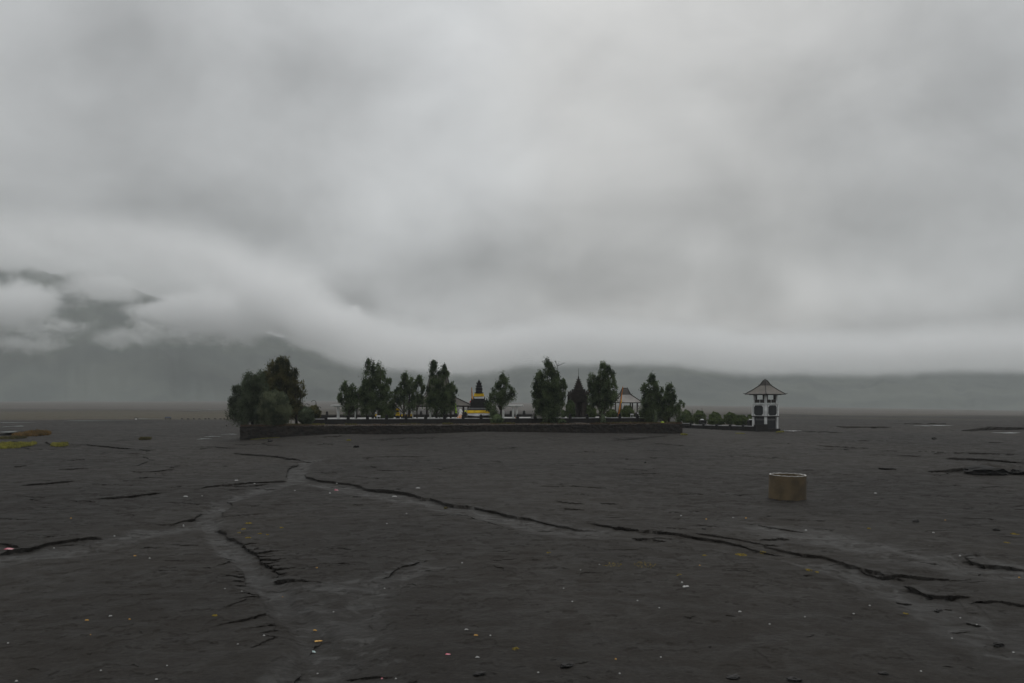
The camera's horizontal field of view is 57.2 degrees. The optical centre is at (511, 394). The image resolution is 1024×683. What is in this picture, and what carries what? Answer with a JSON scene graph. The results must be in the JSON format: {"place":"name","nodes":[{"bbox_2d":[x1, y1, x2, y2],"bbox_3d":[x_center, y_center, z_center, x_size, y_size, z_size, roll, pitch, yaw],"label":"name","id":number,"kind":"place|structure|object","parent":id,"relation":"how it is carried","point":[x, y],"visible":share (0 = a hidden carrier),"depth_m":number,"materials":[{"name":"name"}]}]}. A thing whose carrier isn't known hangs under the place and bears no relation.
{"place":"outdoors","nodes":[
{"label":"outdoors","id":0,"kind":"place"},
{"bbox_2d":[246,423,665,426],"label":"terrace","id":1,"kind":"structure","parent":0,"point":[443,424],"depth_m":132.39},
{"bbox_2d":[255,389,293,425],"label":"clipped bush","id":2,"kind":"object","parent":1,"relation":"on","point":[275,407],"visible":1,"depth_m":126.18,"materials":[{"name":"green plant"}]},
{"bbox_2d":[261,355,309,423],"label":"casuarina tree","id":3,"kind":"object","parent":1,"relation":"on","point":[279,376],"visible":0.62,"depth_m":132.65,"materials":[{"name":"green plant"}]},
{"bbox_2d":[298,406,314,423],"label":"clipped bush","id":4,"kind":"object","parent":1,"relation":"on","point":[306,414],"visible":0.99,"depth_m":129.84,"materials":[{"name":"green plant"}]},
{"bbox_2d":[240,422,681,426],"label":"terrace grass","id":5,"kind":"structure","parent":1,"relation":"on","point":[460,423],"depth_m":131.16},
{"bbox_2d":[312,413,649,425],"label":"court wall","id":6,"kind":"structure","parent":1,"relation":"on","point":[461,420],"depth_m":137.10,"materials":[{"name":"stone"}]},
{"bbox_2d":[490,413,503,423],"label":"shrub","id":7,"kind":"object","parent":1,"relation":"on","point":[496,418],"visible":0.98,"depth_m":136.47,"materials":[{"name":"green plant"}]},
{"bbox_2d":[345,421,678,424],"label":"terrace grass","id":8,"kind":"structure","parent":1,"relation":"on","point":[540,423],"depth_m":137.10,"materials":[{"name":"green plant"}]},
{"bbox_2d":[530,357,567,423],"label":"casuarina tree","id":9,"kind":"object","parent":1,"relation":"on","point":[546,396],"visible":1,"depth_m":137.31,"materials":[{"name":"green plant"}]},
{"bbox_2d":[558,419,566,423],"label":"shrub","id":10,"kind":"object","parent":1,"relation":"on","point":[562,421],"visible":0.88,"depth_m":135.71,"materials":[{"name":"green plant"}]},
{"bbox_2d":[585,360,619,421],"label":"casuarina tree","id":11,"kind":"object","parent":1,"relation":"on","point":[603,398],"visible":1,"depth_m":140.15,"materials":[{"name":"green plant"}]},
{"bbox_2d":[600,413,606,422],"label":"shrub","id":12,"kind":"object","parent":1,"relation":"on","point":[603,419],"visible":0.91,"depth_m":137.24,"materials":[{"name":"green plant"}]},
{"bbox_2d":[638,372,665,421],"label":"casuarina tree","id":13,"kind":"object","parent":1,"relation":"on","point":[651,401],"visible":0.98,"depth_m":141.43,"materials":[{"name":"green plant"}]},
{"bbox_2d":[653,410,657,421],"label":"shrub","id":14,"kind":"object","parent":1,"relation":"on","point":[655,417],"visible":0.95,"depth_m":138.80,"materials":[{"name":"green plant"}]},
{"bbox_2d":[659,382,677,421],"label":"casuarina tree","id":15,"kind":"object","parent":1,"relation":"on","point":[668,403],"visible":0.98,"depth_m":140.91,"materials":[{"name":"green plant"}]},
{"bbox_2d":[328,416,605,418],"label":"court","id":16,"kind":"object","parent":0,"point":[431,417],"visible":0.16,"depth_m":158.40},
{"bbox_2d":[331,405,355,418],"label":"flat shelter","id":17,"kind":"object","parent":16,"relation":"on","point":[338,411],"visible":0.33,"depth_m":143.56,"materials":[{"name":"white paint"}]},
{"bbox_2d":[336,380,363,418],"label":"casuarina tree","id":18,"kind":"object","parent":16,"relation":"on","point":[351,398],"visible":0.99,"depth_m":138.80,"materials":[{"name":"green plant"}]},
{"bbox_2d":[360,396,368,417],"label":"casuarina tree","id":19,"kind":"object","parent":16,"relation":"on","point":[363,413],"visible":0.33,"depth_m":140.53,"materials":[{"name":"green plant"}]},
{"bbox_2d":[358,358,392,417],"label":"casuarina tree","id":20,"kind":"object","parent":16,"relation":"on","point":[373,400],"visible":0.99,"depth_m":139.04,"materials":[{"name":"green plant"}]},
{"bbox_2d":[377,406,394,417],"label":"clipped bush","id":21,"kind":"object","parent":16,"relation":"on","point":[389,412],"visible":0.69,"depth_m":139.30,"materials":[{"name":"green plant"}]},
{"bbox_2d":[395,408,399,417],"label":"pillar shrine","id":22,"kind":"object","parent":16,"relation":"on","point":[397,415],"visible":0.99,"depth_m":141.44,"materials":[{"name":"yellow fabric"}]},
{"bbox_2d":[388,370,416,417],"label":"casuarina tree","id":23,"kind":"object","parent":16,"relation":"on","point":[407,390],"visible":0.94,"depth_m":140.88,"materials":[{"name":"green plant"}]},
{"bbox_2d":[410,374,425,417],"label":"casuarina tree","id":24,"kind":"object","parent":16,"relation":"on","point":[419,381],"visible":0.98,"depth_m":141.82,"materials":[{"name":"green plant"}]},
{"bbox_2d":[405,375,469,417],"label":"joglo hall","id":25,"kind":"structure","parent":16,"relation":"on","point":[460,403],"depth_m":146.38,"materials":[{"name":"white paint"}]},
{"bbox_2d":[421,360,458,417],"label":"casuarina tree","id":26,"kind":"object","parent":16,"relation":"on","point":[437,399],"visible":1,"depth_m":140.25,"materials":[{"name":"green plant"}]},
{"bbox_2d":[467,380,490,417],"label":"stone shrine","id":27,"kind":"object","parent":16,"relation":"on","point":[476,408],"visible":0.83,"depth_m":142.40,"materials":[{"name":"black stone"}]},
{"bbox_2d":[318,410,642,418],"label":"court wall","id":28,"kind":"structure","parent":16,"relation":"on","point":[419,415],"depth_m":160.06,"materials":[{"name":"paint"}]},
{"bbox_2d":[484,392,498,417],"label":"casuarina tree","id":29,"kind":"object","parent":16,"relation":"on","point":[491,409],"visible":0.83,"depth_m":139.74,"materials":[{"name":"green plant"}]},
{"bbox_2d":[487,370,517,414],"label":"casuarina tree","id":30,"kind":"object","parent":16,"relation":"on","point":[502,396],"visible":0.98,"depth_m":140.58,"materials":[{"name":"green plant"}]},
{"bbox_2d":[502,405,522,417],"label":"flat shelter","id":31,"kind":"object","parent":16,"relation":"on","point":[513,406],"visible":0.52,"depth_m":146.15,"materials":[{"name":"white paint"}]},
{"bbox_2d":[565,399,575,417],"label":"conical shrub","id":32,"kind":"object","parent":16,"relation":"on","point":[570,407],"visible":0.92,"depth_m":144.53,"materials":[{"name":"green plant"}]},
{"bbox_2d":[567,368,589,417],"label":"stepped gate","id":33,"kind":"structure","parent":16,"relation":"on","point":[577,396],"depth_m":148.02,"materials":[{"name":"brown stone"}]},
{"bbox_2d":[577,402,579,417],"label":"doors","id":34,"kind":"structure","parent":33,"relation":"in","point":[578,403],"depth_m":148.84,"materials":[{"name":"paint"}]},
{"bbox_2d":[585,405,597,417],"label":"clipped bush","id":35,"kind":"object","parent":16,"relation":"on","point":[591,413],"visible":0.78,"depth_m":148.20,"materials":[{"name":"green plant"}]},
{"bbox_2d":[605,409,617,416],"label":"clipped bush","id":36,"kind":"object","parent":16,"relation":"on","point":[613,412],"visible":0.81,"depth_m":148.46,"materials":[{"name":"green plant"}]},
{"bbox_2d":[617,386,622,415],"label":"ceremonial banner","id":37,"kind":"object","parent":16,"relation":"on","point":[620,402],"visible":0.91,"depth_m":150.84,"materials":[{"name":"fabric"}]},
{"bbox_2d":[610,387,640,416],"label":"joglo pavilion","id":38,"kind":"structure","parent":16,"relation":"on","point":[628,397],"depth_m":153.83,"materials":[{"name":"paint"}]},
{"bbox_2d":[620,405,634,416],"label":"clipped bush","id":39,"kind":"object","parent":16,"relation":"on","point":[626,410],"visible":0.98,"depth_m":149.38,"materials":[{"name":"green plant"}]},
{"bbox_2d":[0,401,1023,682],"bbox_3d":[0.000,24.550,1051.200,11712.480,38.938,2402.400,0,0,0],"label":"ground","id":40,"kind":"structure","parent":0,"point":[512,539],"depth_m":36.16,"materials":[{"name":"grey sand"}]},
{"bbox_2d":[0,435,26,438],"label":"grass cushion","id":41,"kind":"object","parent":40,"relation":"on","point":[11,437],"depth_m":128.54,"materials":[{"name":"brown plant"}]},
{"bbox_2d":[0,422,35,422],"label":"puddle","id":42,"kind":"object","parent":40,"relation":"on","point":[17,422],"visible":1,"depth_m":202.76,"materials":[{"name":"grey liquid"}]},
{"bbox_2d":[0,440,36,448],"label":"grass cushion","id":43,"kind":"object","parent":40,"relation":"on","point":[8,444],"depth_m":106.78,"materials":[{"name":"yellow plant"}]},
{"bbox_2d":[12,429,51,436],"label":"grass cushion","id":44,"kind":"object","parent":40,"relation":"on","point":[37,432],"depth_m":137.89,"materials":[{"name":"brown plant"}]},
{"bbox_2d":[50,441,68,446],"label":"grass cushion","id":45,"kind":"object","parent":40,"relation":"on","point":[61,443],"depth_m":108.16,"materials":[{"name":"yellow plant"}]},
{"bbox_2d":[138,436,151,439],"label":"grass cushion","id":46,"kind":"object","parent":40,"relation":"on","point":[145,438],"depth_m":126.44,"materials":[{"name":"plant"}]},
{"bbox_2d":[224,368,269,427],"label":"casuarina tree","id":47,"kind":"object","parent":40,"relation":"on","point":[245,399],"visible":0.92,"depth_m":127.87,"materials":[{"name":"green plant"}]},
{"bbox_2d":[240,424,682,439],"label":"retaining wall","id":48,"kind":"structure","parent":40,"relation":"on","point":[254,432],"depth_m":129.92,"materials":[{"name":"grey stone"}]},
{"bbox_2d":[473,671,485,675],"bbox_3d":[-0.700,5.981,20.112,0.294,0.107,0.259,0,0,0],"label":"rock","id":49,"kind":"object","parent":40,"relation":"on","point":[477,673],"visible":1,"depth_m":20.06,"materials":[{"name":"grey stone"}]},
{"bbox_2d":[560,662,572,667],"bbox_3d":[1.202,5.953,20.673,0.308,0.137,0.285,0,0,0],"label":"rock","id":50,"kind":"object","parent":40,"relation":"on","point":[564,665],"visible":1,"depth_m":20.61,"materials":[{"name":"grey stone"}]},
{"bbox_2d":[673,399,685,422],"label":"casuarina tree","id":51,"kind":"object","parent":40,"relation":"on","point":[677,409],"visible":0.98,"depth_m":138.62,"materials":[{"name":"green plant"}]},
{"bbox_2d":[682,423,688,427],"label":"wall pier","id":52,"kind":"structure","parent":40,"relation":"on","point":[685,425],"depth_m":164.79,"materials":[{"name":"stone"}]},
{"bbox_2d":[699,419,706,424],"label":"field shrine","id":53,"kind":"object","parent":40,"relation":"on","point":[702,421],"visible":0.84,"depth_m":163.62,"materials":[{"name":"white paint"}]},
{"bbox_2d":[689,423,755,430],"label":"yard wall","id":54,"kind":"structure","parent":40,"relation":"on","point":[729,427],"depth_m":158.26,"materials":[{"name":"stone"}]},
{"bbox_2d":[726,674,739,678],"bbox_3d":[4.678,5.970,19.869,0.314,0.100,0.287,0,0,0],"label":"rock","id":55,"kind":"object","parent":40,"relation":"on","point":[734,676],"visible":1,"depth_m":19.80,"materials":[{"name":"grey stone"}]},
{"bbox_2d":[747,419,751,425],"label":"field shrine","id":56,"kind":"object","parent":40,"relation":"on","point":[749,422],"visible":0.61,"depth_m":159.57,"materials":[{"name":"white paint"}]},
{"bbox_2d":[755,424,767,431],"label":"wall pier","id":57,"kind":"structure","parent":40,"relation":"on","point":[761,427],"depth_m":153.30,"materials":[{"name":"stone"}]},
{"bbox_2d":[743,379,786,430],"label":"watch tower","id":58,"kind":"structure","parent":40,"relation":"on","point":[766,413],"depth_m":155.07,"materials":[{"name":"paint"}]},
{"bbox_2d":[768,473,806,500],"bbox_3d":[16.151,5.473,55.022,2.175,1.650,2.153,1,1,0],"label":"concrete ring","id":59,"kind":"object","parent":40,"relation":"on","point":[788,486],"visible":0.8,"depth_m":54.16,"materials":[{"name":"brown concrete"}]},
{"bbox_2d":[786,676,801,681],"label":"rock","id":60,"kind":"object","parent":40,"relation":"on","point":[792,678],"visible":1,"depth_m":19.59,"materials":[{"name":"grey stone"}]},
{"bbox_2d":[878,671,888,674],"bbox_3d":[7.929,5.936,20.026,0.227,0.071,0.171,0,0,0],"label":"rock","id":61,"kind":"object","parent":40,"relation":"on","point":[884,673],"visible":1,"depth_m":19.98,"materials":[{"name":"grey stone"}]},
{"bbox_2d":[963,465,1011,474],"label":"sand heap","id":62,"kind":"object","parent":40,"relation":"on","point":[981,470],"visible":0.87,"depth_m":69.43,"materials":[{"name":"grey sand"}]},
{"bbox_2d":[993,641,1004,646],"bbox_3d":[11.806,6.056,22.794,0.241,0.168,0.250,0,0,-35],"label":"rock","id":63,"kind":"object","parent":40,"relation":"on","point":[997,644],"visible":1,"depth_m":22.71,"materials":[{"name":"grey stone"}]},
{"bbox_2d":[1010,469,1023,474],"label":"sand heap","id":64,"kind":"object","parent":40,"relation":"on","point":[1017,471],"visible":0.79,"depth_m":69.58,"materials":[{"name":"grey sand"}]},
{"bbox_2d":[0,260,1023,409],"bbox_3d":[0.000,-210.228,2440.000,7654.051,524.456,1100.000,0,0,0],"label":"hills","id":65,"kind":"structure","parent":0,"point":[71,336],"depth_m":2489.36,"materials":[{"name":"grey"}]},
{"bbox_2d":[0,0,1023,372],"label":"sky","id":66,"kind":"structure","parent":0,"point":[465,185],"materials":[{"name":"grey"}]},
{"label":"yard","id":67,"kind":"structure","parent":0,"visible":0},
{"bbox_2d":[309,404,321,418],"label":"clipped bush","id":68,"kind":"object","parent":67,"relation":"on","point":[317,411],"visible":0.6,"depth_m":145.50,"materials":[{"name":"green plant"}]},
{"label":"bush bed","id":69,"kind":"structure","parent":0,"visible":0},
{"bbox_2d":[681,409,691,420],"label":"clipped bush","id":70,"kind":"object","parent":69,"relation":"on","point":[685,411],"visible":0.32,"depth_m":174.68,"materials":[{"name":"green plant"}]},
{"bbox_2d":[683,413,694,423],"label":"clipped bush","id":71,"kind":"object","parent":69,"relation":"on","point":[689,418],"visible":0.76,"depth_m":166.42,"materials":[{"name":"green plant"}]},
{"bbox_2d":[692,409,706,424],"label":"clipped bush","id":72,"kind":"object","parent":69,"relation":"on","point":[698,415],"visible":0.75,"depth_m":169.33,"materials":[{"name":"green plant"}]},
{"bbox_2d":[709,411,719,416],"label":"clipped bush","id":73,"kind":"object","parent":69,"relation":"on","point":[714,413],"visible":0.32,"depth_m":174.59,"materials":[{"name":"green plant"}]},
{"bbox_2d":[707,415,725,424],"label":"clipped bush","id":74,"kind":"object","parent":69,"relation":"on","point":[714,420],"visible":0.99,"depth_m":165.16,"materials":[{"name":"green plant"}]},
{"bbox_2d":[723,411,736,423],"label":"clipped bush","id":75,"kind":"object","parent":69,"relation":"on","point":[729,416],"visible":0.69,"depth_m":173.25,"materials":[{"name":"green plant"}]},
{"bbox_2d":[732,414,748,425],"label":"clipped bush","id":76,"kind":"object","parent":69,"relation":"on","point":[740,420],"visible":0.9,"depth_m":164.15,"materials":[{"name":"green plant"}]}
]}

